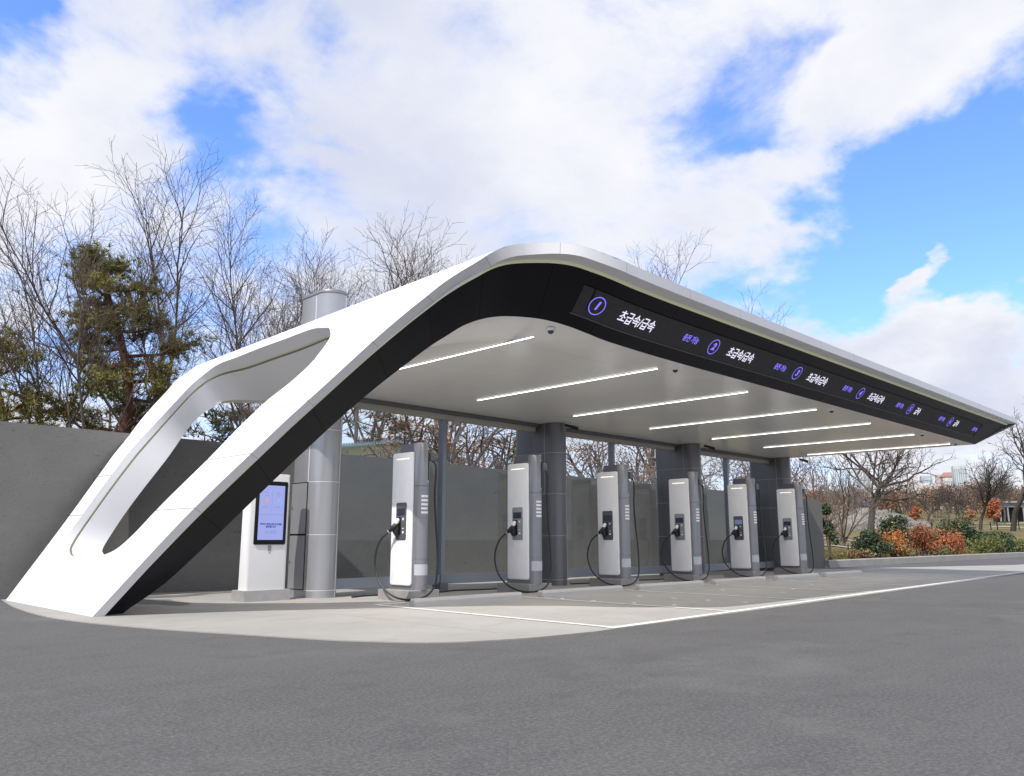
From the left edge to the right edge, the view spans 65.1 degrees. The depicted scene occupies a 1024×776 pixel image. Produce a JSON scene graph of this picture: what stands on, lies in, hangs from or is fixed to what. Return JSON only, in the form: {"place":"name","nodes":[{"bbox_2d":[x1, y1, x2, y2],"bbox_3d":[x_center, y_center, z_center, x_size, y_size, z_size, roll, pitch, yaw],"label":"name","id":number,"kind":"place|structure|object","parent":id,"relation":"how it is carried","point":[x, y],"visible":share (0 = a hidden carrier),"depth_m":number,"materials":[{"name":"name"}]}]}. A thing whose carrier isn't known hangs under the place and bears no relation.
{"place":"outdoors","nodes":[
{"label":"outdoors","id":0,"kind":"place"},
{"bbox_2d":[0,557,1023,775],"bbox_3d":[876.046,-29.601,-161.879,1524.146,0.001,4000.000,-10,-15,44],"label":"road","id":1,"kind":"structure","parent":0,"point":[926,681],"depth_m":5.03,"materials":[{"name":"asphalt"}]},
{"bbox_2d":[825,552,1023,567],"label":"kerb","id":2,"kind":"structure","parent":1,"relation":"on","point":[868,561],"depth_m":34.08,"materials":[{"name":"concrete"}]},
{"bbox_2d":[0,0,1023,507],"label":"sky","id":3,"kind":"structure","parent":0,"point":[862,161],"materials":[{"name":"blue"}]},
{"bbox_2d":[1,564,1023,642],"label":"pavement","id":4,"kind":"structure","parent":0,"point":[205,613],"depth_m":11.29,"materials":[{"name":"concrete"}]},
{"bbox_2d":[137,592,229,604],"bbox_3d":[-5.774,3.533,13.511,1.560,0.001,3.260,1,-11,-5],"label":"damp patch","id":5,"kind":"object","parent":4,"relation":"on","point":[159,601],"visible":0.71,"depth_m":12.92,"materials":[{"name":"concrete"}]},
{"bbox_2d":[231,474,290,601],"bbox_3d":[-4.066,2.439,13.188,0.400,2.038,0.830,-10,-15,44],"label":"payment kiosk","id":6,"kind":"object","parent":4,"relation":"on","point":[262,565],"visible":0.99,"depth_m":13.01,"materials":[{"name":"metal"}]},
{"bbox_2d":[287,289,348,597],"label":"pillar","id":7,"kind":"structure","parent":4,"relation":"on","point":[313,545],"depth_m":13.84,"materials":[{"name":"white"}]},
{"bbox_2d":[287,536,304,588],"bbox_3d":[-3.724,3.002,13.843,0.490,0.895,0.024,-10,-15,44],"label":"access door","id":8,"kind":"structure","parent":7,"relation":"in","point":[297,543],"depth_m":13.83,"materials":[{"name":"grey"}]},
{"bbox_2d":[290,483,307,533],"bbox_3d":[-3.724,2.105,14.013,0.490,0.870,0.024,-10,-15,44],"label":"access door","id":9,"kind":"structure","parent":7,"relation":"in","point":[297,525],"depth_m":14.00,"materials":[{"name":"grey"}]},
{"bbox_2d":[374,442,438,601],"bbox_3d":[-1.686,2.200,13.303,1.021,2.550,0.751,-10,-15,44],"label":"ev charger","id":10,"kind":"object","parent":4,"relation":"on","point":[408,530],"visible":1,"depth_m":13.17,"materials":[{"name":"paint"}]},
{"bbox_2d":[351,588,496,597],"bbox_3d":[-0.991,3.849,15.249,0.232,0.027,4.908,-10,-15,44],"label":"floor cable","id":11,"kind":"object","parent":4,"relation":"on","point":[439,591],"visible":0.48,"depth_m":15.24,"materials":[{"name":"black rubber"}]},
{"bbox_2d":[336,398,538,590],"bbox_3d":[-1.316,2.214,15.944,0.310,3.527,5.140,-10,-15,44],"label":"glass screen","id":12,"kind":"object","parent":4,"relation":"on","point":[442,416],"visible":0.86,"depth_m":15.86,"materials":[{"name":"grey"}]},
{"bbox_2d":[409,592,522,606],"bbox_3d":[-0.670,3.307,12.592,0.170,0.110,2.280,-10,-15,44],"label":"wheel stop","id":13,"kind":"object","parent":4,"relation":"on","point":[430,601],"visible":1,"depth_m":12.43,"materials":[{"name":"concrete"}]},
{"bbox_2d":[6,243,1017,616],"bbox_3d":[2.935,2.132,17.991,9.972,4.561,22.300,-10,-15,44],"label":"charging canopy","id":14,"kind":"object","parent":4,"relation":"on","point":[306,385],"visible":0.98,"depth_m":12.04,"materials":[{"name":"grey"}]},
{"bbox_2d":[400,335,534,368],"bbox_3d":[-1.151,-0.396,11.613,4.040,0.018,0.028,-10,-15,44],"label":"ceiling light","id":15,"kind":"object","parent":14,"relation":"attached to","point":[470,351],"visible":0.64,"depth_m":11.02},
{"bbox_2d":[477,368,658,400],"bbox_3d":[0.779,-0.034,13.524,4.040,0.018,0.028,-10,-15,44],"label":"ceiling light","id":16,"kind":"object","parent":14,"relation":"attached to","point":[570,383],"visible":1,"depth_m":13.30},
{"bbox_2d":[573,391,748,416],"bbox_3d":[2.708,0.327,15.436,4.040,0.018,0.028,-10,-15,44],"label":"ceiling light","id":17,"kind":"object","parent":14,"relation":"attached to","point":[664,403],"visible":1,"depth_m":15.21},
{"bbox_2d":[649,409,817,428],"bbox_3d":[4.637,0.688,17.348,4.040,0.018,0.028,-10,-15,44],"label":"ceiling light","id":18,"kind":"object","parent":14,"relation":"attached to","point":[735,418],"visible":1,"depth_m":17.16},
{"bbox_2d":[569,285,982,436],"bbox_3d":[6.584,0.008,15.653,0.392,0.430,16.327,-10,-15,44],"label":"display board","id":19,"kind":"object","parent":14,"relation":"attached to","point":[605,309],"visible":1,"depth_m":12.65,"materials":[{"name":"grey"}]},
{"bbox_2d":[713,423,870,438],"bbox_3d":[6.566,1.050,19.260,4.040,0.018,0.028,-10,-15,44],"label":"ceiling light","id":20,"kind":"object","parent":14,"relation":"attached to","point":[794,430],"visible":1,"depth_m":19.07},
{"bbox_2d":[763,434,914,447],"bbox_3d":[8.496,1.411,21.172,4.040,0.018,0.028,-10,-15,44],"label":"ceiling light","id":21,"kind":"object","parent":14,"relation":"attached to","point":[842,440],"visible":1,"depth_m":20.99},
{"bbox_2d":[494,455,551,593],"bbox_3d":[0.250,2.562,15.222,1.021,2.550,0.751,-10,-15,44],"label":"ev charger","id":22,"kind":"object","parent":4,"relation":"on","point":[524,534],"visible":0.99,"depth_m":15.10,"materials":[{"name":"paint"}]},
{"bbox_2d":[516,423,567,585],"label":"pillar","id":23,"kind":"structure","parent":4,"relation":"on","point":[546,442],"depth_m":17.54,"materials":[{"name":"grey"}]},
{"bbox_2d":[537,585,622,596],"bbox_3d":[1.274,3.668,14.504,0.170,0.110,2.280,-10,-15,43],"label":"wheel stop","id":24,"kind":"object","parent":4,"relation":"on","point":[576,591],"visible":0.98,"depth_m":14.33,"materials":[{"name":"concrete"}]},
{"bbox_2d":[587,464,639,586],"bbox_3d":[2.186,2.925,17.141,1.021,2.550,0.751,-10,-15,44],"label":"ev charger","id":25,"kind":"object","parent":4,"relation":"on","point":[613,534],"visible":0.98,"depth_m":17.03,"materials":[{"name":"grey"}]},
{"bbox_2d":[566,428,677,577],"bbox_3d":[2.592,2.946,19.816,0.310,3.527,5.120,-10,-15,44],"label":"glass screen","id":26,"kind":"object","parent":4,"relation":"on","point":[611,440],"visible":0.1,"depth_m":19.98,"materials":[{"name":"grey"}]},
{"bbox_2d":[634,580,704,589],"bbox_3d":[3.245,4.024,16.388,2.280,0.110,0.170,10,-15,-44],"label":"wheel stop","id":27,"kind":"object","parent":4,"relation":"on","point":[664,585],"visible":0.93,"depth_m":16.23,"materials":[{"name":"concrete"}]},
{"bbox_2d":[655,444,705,575],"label":"pillar","id":28,"kind":"structure","parent":4,"relation":"on","point":[682,458],"depth_m":21.82,"materials":[{"name":"grey"}]},
{"bbox_2d":[661,472,709,581],"bbox_3d":[4.123,3.288,19.059,1.021,2.550,0.751,-10,-15,44],"label":"ev charger","id":29,"kind":"object","parent":4,"relation":"on","point":[685,539],"visible":0.99,"depth_m":18.95,"materials":[{"name":"grey"}]},
{"bbox_2d":[373,568,1023,627],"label":"road marking","id":30,"kind":"object","parent":4,"relation":"on","point":[727,611],"visible":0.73,"depth_m":12.10,"materials":[{"name":"paint"}]},
{"bbox_2d":[700,448,773,570],"bbox_3d":[6.500,3.678,23.689,0.310,3.527,5.100,-10,-15,44],"label":"glass screen","id":31,"kind":"object","parent":4,"relation":"on","point":[725,456],"visible":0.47,"depth_m":23.69,"materials":[{"name":"grey"}]},
{"bbox_2d":[710,576,765,584],"bbox_3d":[5.189,4.386,18.299,0.170,0.110,2.280,-10,-15,43],"label":"wheel stop","id":32,"kind":"object","parent":4,"relation":"on","point":[737,580],"visible":1,"depth_m":18.11,"materials":[{"name":"concrete"}]},
{"bbox_2d":[722,478,766,577],"bbox_3d":[6.059,3.651,20.978,1.021,2.550,0.751,-10,-15,44],"label":"ev charger","id":33,"kind":"object","parent":4,"relation":"on","point":[743,537],"visible":0.95,"depth_m":20.87,"materials":[{"name":"grey"}]},
{"bbox_2d":[750,458,791,570],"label":"pillar","id":34,"kind":"structure","parent":4,"relation":"on","point":[772,476],"depth_m":25.38,"materials":[{"name":"grey"}]},
{"bbox_2d":[772,483,813,574],"bbox_3d":[7.995,4.013,22.897,1.021,2.550,0.751,-10,-15,44],"label":"ev charger","id":35,"kind":"object","parent":4,"relation":"on","point":[791,537],"visible":0.96,"depth_m":22.79,"materials":[{"name":"grey"}]},
{"bbox_2d":[773,573,818,579],"bbox_3d":[7.161,4.742,20.184,0.170,0.110,2.280,-10,-15,43],"label":"wheel stop","id":36,"kind":"object","parent":4,"relation":"on","point":[796,576],"visible":1,"depth_m":20.04,"materials":[{"name":"concrete"}]},
{"bbox_2d":[822,570,861,576],"bbox_3d":[9.104,5.103,22.095,2.280,0.110,0.170,10,-15,-44],"label":"wheel stop","id":37,"kind":"object","parent":4,"relation":"on","point":[841,573],"visible":1,"depth_m":21.93,"materials":[{"name":"concrete"}]},
{"bbox_2d":[823,508,1023,558],"bbox_3d":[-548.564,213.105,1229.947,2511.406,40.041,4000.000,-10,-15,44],"label":"lawn","id":38,"kind":"structure","parent":0,"point":[1018,533],"depth_m":110.76,"materials":[{"name":"plant"}]},
{"bbox_2d":[0,320,76,427],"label":"pine tree","id":39,"kind":"object","parent":38,"relation":"on","point":[5,412],"visible":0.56,"depth_m":17.61,"materials":[{"name":"green plant"}]},
{"bbox_2d":[62,393,141,430],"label":"pine tree","id":40,"kind":"object","parent":38,"relation":"on","point":[89,414],"visible":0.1,"depth_m":36.16,"materials":[{"name":"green plant"}]},
{"bbox_2d":[0,183,242,431],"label":"bare tree","id":41,"kind":"object","parent":38,"relation":"on","point":[80,350],"visible":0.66,"depth_m":17.38,"materials":[{"name":"brown plant"}]},
{"bbox_2d":[0,135,246,428],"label":"bare tree","id":42,"kind":"object","parent":38,"relation":"on","point":[156,269],"visible":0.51,"depth_m":20.82,"materials":[{"name":"brown plant"}]},
{"bbox_2d":[37,238,222,439],"bbox_3d":[-9.462,0.641,19.377,3.758,8.376,4.332,-10,-15,44],"label":"pine tree","id":43,"kind":"object","parent":38,"relation":"on","point":[107,382],"visible":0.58,"depth_m":19.29,"materials":[{"name":"green plant"}]},
{"bbox_2d":[0,208,272,432],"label":"bare tree","id":44,"kind":"object","parent":38,"relation":"on","point":[24,283],"visible":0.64,"depth_m":18.60,"materials":[{"name":"brown plant"}]},
{"bbox_2d":[186,403,262,441],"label":"oak tree","id":45,"kind":"object","parent":38,"relation":"on","point":[232,418],"visible":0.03,"depth_m":22.53,"materials":[{"name":"orange plant"}]},
{"bbox_2d":[196,403,256,441],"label":"pine tree","id":46,"kind":"object","parent":38,"relation":"on","point":[221,429],"visible":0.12,"depth_m":34.68,"materials":[{"name":"green plant"}]},
{"bbox_2d":[170,177,361,427],"bbox_3d":[-7.832,-0.233,26.814,5.485,12.724,8.328,-3,-11,17],"label":"bare tree","id":47,"kind":"object","parent":38,"relation":"on","point":[241,333],"visible":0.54,"depth_m":26.13,"materials":[{"name":"brown plant"}]},
{"bbox_2d":[208,255,382,431],"bbox_3d":[-9.422,0.602,32.351,11.106,13.107,9.729,-8,-13,35],"label":"bare tree","id":48,"kind":"object","parent":38,"relation":"on","point":[274,331],"visible":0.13,"depth_m":32.31,"materials":[{"name":"brown plant"}]},
{"bbox_2d":[354,408,358,445],"bbox_3d":[-6.032,3.545,30.718,0.178,6.800,1.200,-10,-15,44],"label":"utility pole","id":49,"kind":"object","parent":38,"relation":"on","point":[356,425],"depth_m":31.05,"materials":[{"name":"grey metal"}]},
{"bbox_2d":[256,201,467,442],"bbox_3d":[-4.374,-1.115,33.115,10.543,16.928,13.606,7,-13,-33],"label":"bare tree","id":50,"kind":"object","parent":38,"relation":"on","point":[383,423],"visible":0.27,"depth_m":33.08,"materials":[{"name":"brown plant"}]},
{"bbox_2d":[343,409,409,444],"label":"oak tree","id":51,"kind":"object","parent":38,"relation":"on","point":[351,421],"visible":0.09,"depth_m":50.72,"materials":[{"name":"brown plant"}]},
{"bbox_2d":[364,420,419,443],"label":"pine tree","id":52,"kind":"object","parent":38,"relation":"on","point":[376,434],"visible":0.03,"depth_m":58.79,"materials":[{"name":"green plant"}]},
{"bbox_2d":[342,440,473,465],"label":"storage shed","id":53,"kind":"structure","parent":38,"relation":"on","point":[352,449],"depth_m":29.45,"materials":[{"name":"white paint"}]},
{"bbox_2d":[0,421,824,598],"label":"boundary wall","id":54,"kind":"structure","parent":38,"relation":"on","point":[49,475],"depth_m":17.38,"materials":[{"name":"concrete"}]},
{"bbox_2d":[347,416,490,466],"bbox_3d":[-2.094,2.484,23.122,4.815,6.040,4.409,-10,-15,44],"label":"oak tree","id":55,"kind":"object","parent":38,"relation":"on","point":[452,456],"visible":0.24,"depth_m":23.65,"materials":[{"name":"brown plant"}]},
{"bbox_2d":[362,202,515,456],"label":"bare tree","id":56,"kind":"object","parent":38,"relation":"on","point":[407,280],"visible":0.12,"depth_m":41.26,"materials":[{"name":"brown plant"}]},
{"bbox_2d":[366,410,514,468],"bbox_3d":[-2.027,2.808,26.357,6.255,6.818,7.066,-2,-11,9],"label":"oak tree","id":57,"kind":"object","parent":38,"relation":"on","point":[410,438],"visible":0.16,"depth_m":25.72,"materials":[{"name":"brown plant"}]},
{"bbox_2d":[407,426,513,468],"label":"oak tree","id":58,"kind":"object","parent":38,"relation":"on","point":[482,449],"visible":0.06,"depth_m":35.84,"materials":[{"name":"beige plant"}]},
{"bbox_2d":[377,414,569,474],"bbox_3d":[-1.129,3.288,27.697,7.495,6.197,4.906,3,-11,-14],"label":"oak tree","id":59,"kind":"object","parent":38,"relation":"on","point":[430,430],"visible":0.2,"depth_m":26.74,"materials":[{"name":"brown plant"}]},
{"bbox_2d":[436,422,515,469],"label":"oak tree","id":60,"kind":"object","parent":38,"relation":"on","point":[500,456],"visible":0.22,"depth_m":28.06,"materials":[{"name":"orange plant"}]},
{"bbox_2d":[486,436,515,469],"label":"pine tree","id":61,"kind":"object","parent":38,"relation":"on","point":[513,449],"visible":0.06,"depth_m":62.11,"materials":[{"name":"plant"}]},
{"bbox_2d":[566,441,655,483],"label":"oak tree","id":62,"kind":"object","parent":38,"relation":"on","point":[598,460],"visible":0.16,"depth_m":32.21,"materials":[{"name":"orange plant"}]},
{"bbox_2d":[566,438,656,483],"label":"oak tree","id":63,"kind":"object","parent":38,"relation":"on","point":[577,470],"visible":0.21,"depth_m":35.41,"materials":[{"name":"orange plant"}]},
{"bbox_2d":[567,437,655,482],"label":"oak tree","id":64,"kind":"object","parent":38,"relation":"on","point":[591,470],"visible":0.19,"depth_m":34.66,"materials":[{"name":"orange plant"}]},
{"bbox_2d":[615,446,655,482],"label":"oak tree","id":65,"kind":"object","parent":38,"relation":"on","point":[650,466],"visible":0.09,"depth_m":45.47,"materials":[{"name":"beige plant"}]},
{"bbox_2d":[596,445,705,483],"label":"oak tree","id":66,"kind":"object","parent":38,"relation":"on","point":[643,455],"visible":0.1,"depth_m":38.41,"materials":[{"name":"orange plant"}]},
{"bbox_2d":[627,227,791,483],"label":"bare tree","id":67,"kind":"object","parent":38,"relation":"on","point":[637,258],"visible":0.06,"depth_m":76.44,"materials":[{"name":"brown plant"}]},
{"bbox_2d":[701,456,748,490],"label":"oak tree","id":68,"kind":"object","parent":38,"relation":"on","point":[708,483],"visible":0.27,"depth_m":42.18,"materials":[{"name":"orange plant"}]},
{"bbox_2d":[729,460,831,517],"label":"oak tree","id":69,"kind":"object","parent":38,"relation":"on","point":[742,467],"visible":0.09,"depth_m":51.77,"materials":[{"name":"orange plant"}]},
{"bbox_2d":[719,457,860,516],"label":"oak tree","id":70,"kind":"object","parent":38,"relation":"on","point":[793,480],"visible":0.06,"depth_m":45.77,"materials":[{"name":"beige plant"}]},
{"bbox_2d":[790,456,842,548],"bbox_3d":[12.384,4.685,32.831,2.307,5.298,3.524,-1,-11,7],"label":"oak tree","id":71,"kind":"object","parent":38,"relation":"on","point":[796,480],"visible":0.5,"depth_m":33.57,"materials":[{"name":"orange plant"}]},
{"bbox_2d":[821,500,841,559],"bbox_3d":[11.928,5.446,30.208,0.658,2.452,0.804,3,-11,-17],"label":"conifer bush","id":72,"kind":"object","parent":38,"relation":"on","point":[829,531],"visible":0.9,"depth_m":30.11,"materials":[{"name":"green plant"}]},
{"bbox_2d":[791,453,907,545],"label":"bare shrub","id":73,"kind":"object","parent":38,"relation":"on","point":[844,523],"visible":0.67,"depth_m":55.63,"materials":[{"name":"plant"}]},
{"bbox_2d":[793,456,911,538],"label":"bare shrub","id":74,"kind":"object","parent":38,"relation":"on","point":[859,493],"visible":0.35,"depth_m":73.53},
{"bbox_2d":[841,548,877,558],"bbox_3d":[13.874,6.728,31.995,1.306,0.728,1.564,-10,-15,44],"label":"hedge","id":75,"kind":"object","parent":38,"relation":"on","point":[863,553],"visible":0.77,"depth_m":31.79,"materials":[{"name":"beige plant"}]},
{"bbox_2d":[851,529,895,557],"bbox_3d":[15.507,6.741,34.599,1.944,1.338,1.744,-10,-15,44],"label":"holly bush","id":76,"kind":"object","parent":38,"relation":"on","point":[866,538],"visible":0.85,"depth_m":34.31,"materials":[{"name":"green plant"}]},
{"bbox_2d":[827,506,930,529],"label":"rock outcrop","id":77,"kind":"object","parent":38,"relation":"on","point":[878,512],"visible":0.22,"depth_m":118.62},
{"bbox_2d":[862,483,907,509],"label":"bare tree","id":78,"kind":"object","parent":38,"relation":"on","point":[888,503],"visible":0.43,"depth_m":147.77,"materials":[{"name":"brown plant"}]},
{"bbox_2d":[813,448,957,530],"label":"plane tree","id":79,"kind":"object","parent":38,"relation":"on","point":[898,457],"visible":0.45,"depth_m":102.27,"materials":[{"name":"brown plant"}]},
{"bbox_2d":[872,522,911,556],"bbox_3d":[16.299,6.697,34.829,1.407,1.783,2.432,-10,-15,44],"label":"amber shrub","id":80,"kind":"object","parent":38,"relation":"on","point":[897,538],"visible":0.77,"depth_m":34.52,"materials":[{"name":"orange plant"}]},
{"bbox_2d":[872,509,916,551],"bbox_3d":[18.862,7.114,39.741,2.431,2.449,2.340,-10,-15,44],"label":"holly bush","id":81,"kind":"object","parent":38,"relation":"on","point":[896,520],"visible":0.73,"depth_m":39.60,"materials":[{"name":"green plant"}]},
{"bbox_2d":[885,487,914,514],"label":"bare tree","id":82,"kind":"object","parent":38,"relation":"on","point":[896,511],"visible":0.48,"depth_m":150.84,"materials":[{"name":"brown plant"}]},
{"bbox_2d":[887,483,931,518],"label":"bare tree","id":83,"kind":"object","parent":38,"relation":"on","point":[914,503],"visible":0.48,"depth_m":163.38,"materials":[{"name":"beige plant"}]},
{"bbox_2d":[804,479,1023,514],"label":"wood","id":84,"kind":"object","parent":38,"relation":"on","point":[940,508],"visible":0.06,"depth_m":210.53,"materials":[{"name":"orange plant"}]},
{"bbox_2d":[908,506,922,520],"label":"orange shrub","id":85,"kind":"object","parent":38,"relation":"on","point":[911,514],"visible":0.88,"depth_m":141.25,"materials":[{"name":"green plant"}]},
{"bbox_2d":[825,539,1022,559],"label":"grass tufts","id":86,"kind":"object","parent":38,"relation":"on","point":[838,556],"visible":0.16,"depth_m":39.66,"materials":[{"name":"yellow plant"}]},
{"bbox_2d":[904,520,944,555],"bbox_3d":[20.036,7.330,39.110,2.021,1.888,1.733,-10,-15,44],"label":"russet shrub","id":87,"kind":"object","parent":38,"relation":"on","point":[920,540],"visible":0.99,"depth_m":38.91,"materials":[{"name":"orange plant"}]},
{"bbox_2d":[909,484,951,517],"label":"bare tree","id":88,"kind":"object","parent":38,"relation":"on","point":[931,503],"visible":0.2,"depth_m":166.91,"materials":[{"name":"orange plant"}]},
{"bbox_2d":[919,486,946,520],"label":"bare tree","id":89,"kind":"object","parent":38,"relation":"on","point":[933,509],"visible":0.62,"depth_m":153.84,"materials":[{"name":"brown plant"}]},
{"bbox_2d":[917,544,954,555],"bbox_3d":[20.570,7.966,38.735,2.256,0.885,1.483,8,-13,-35],"label":"hedge","id":90,"kind":"object","parent":38,"relation":"on","point":[943,551],"visible":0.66,"depth_m":38.45,"materials":[{"name":"green plant"}]},
{"bbox_2d":[940,472,954,508],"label":"tower block","id":91,"kind":"structure","parent":38,"relation":"on","point":[946,475],"depth_m":1089.29,"materials":[{"name":"white"}]},
{"bbox_2d":[929,521,967,554],"bbox_3d":[21.960,7.724,40.542,2.856,1.960,2.452,4,-11,-19],"label":"orange shrub","id":92,"kind":"object","parent":38,"relation":"on","point":[954,542],"visible":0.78,"depth_m":39.98,"materials":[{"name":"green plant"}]},
{"bbox_2d":[925,483,981,516],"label":"bare tree","id":93,"kind":"object","parent":38,"relation":"on","point":[970,490],"visible":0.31,"depth_m":155.19,"materials":[{"name":"beige plant"}]},
{"bbox_2d":[931,511,982,546],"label":"holly bush","id":94,"kind":"object","parent":38,"relation":"on","point":[969,530],"visible":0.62,"depth_m":47.80,"materials":[{"name":"green plant"}]},
{"bbox_2d":[934,477,982,527],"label":"bare tree","id":95,"kind":"object","parent":38,"relation":"on","point":[950,501],"visible":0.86,"depth_m":112.83,"materials":[{"name":"brown plant"}]},
{"bbox_2d":[940,492,976,522],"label":"bare tree","id":96,"kind":"object","parent":38,"relation":"on","point":[969,507],"visible":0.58,"depth_m":139.15,"materials":[{"name":"brown plant"}]},
{"bbox_2d":[951,465,967,505],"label":"tower block","id":97,"kind":"structure","parent":38,"relation":"on","point":[956,471],"depth_m":1039.49,"materials":[{"name":"grey"}]},
{"bbox_2d":[963,509,978,520],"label":"orange shrub","id":98,"kind":"object","parent":38,"relation":"on","point":[970,512],"visible":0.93,"depth_m":128.70,"materials":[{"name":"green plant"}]},
{"bbox_2d":[961,535,1005,553],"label":"hedge","id":99,"kind":"object","parent":38,"relation":"on","point":[994,544],"visible":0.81,"depth_m":44.35,"materials":[{"name":"green plant"}]},
{"bbox_2d":[960,448,1019,529],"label":"bare tree","id":100,"kind":"object","parent":38,"relation":"on","point":[989,476],"visible":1,"depth_m":93.98,"materials":[{"name":"brown plant"}]},
{"bbox_2d":[965,530,1017,552],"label":"green hedge","id":101,"kind":"object","parent":38,"relation":"on","point":[1007,538],"visible":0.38,"depth_m":46.82,"materials":[{"name":"green plant"}]},
{"bbox_2d":[981,498,1002,523],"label":"orange tree","id":102,"kind":"object","parent":38,"relation":"on","point":[994,509],"visible":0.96,"depth_m":127.29,"materials":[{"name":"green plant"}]},
{"bbox_2d":[966,469,1023,522],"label":"bare tree","id":103,"kind":"object","parent":38,"relation":"on","point":[1003,503],"visible":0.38,"depth_m":129.01,"materials":[{"name":"brown plant"}]},
{"bbox_2d":[988,409,1023,530],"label":"bare tree","id":104,"kind":"object","parent":38,"relation":"on","point":[1013,526],"visible":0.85,"depth_m":86.40,"materials":[{"name":"brown plant"}]},
{"bbox_2d":[995,501,1023,521],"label":"park pavilion","id":105,"kind":"structure","parent":38,"relation":"on","point":[1009,508],"depth_m":137.77,"materials":[{"name":"paint"}]},
{"bbox_2d":[1011,538,1023,551],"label":"hedge","id":106,"kind":"object","parent":38,"relation":"on","point":[1019,547],"visible":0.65,"depth_m":49.12,"materials":[{"name":"green plant"}]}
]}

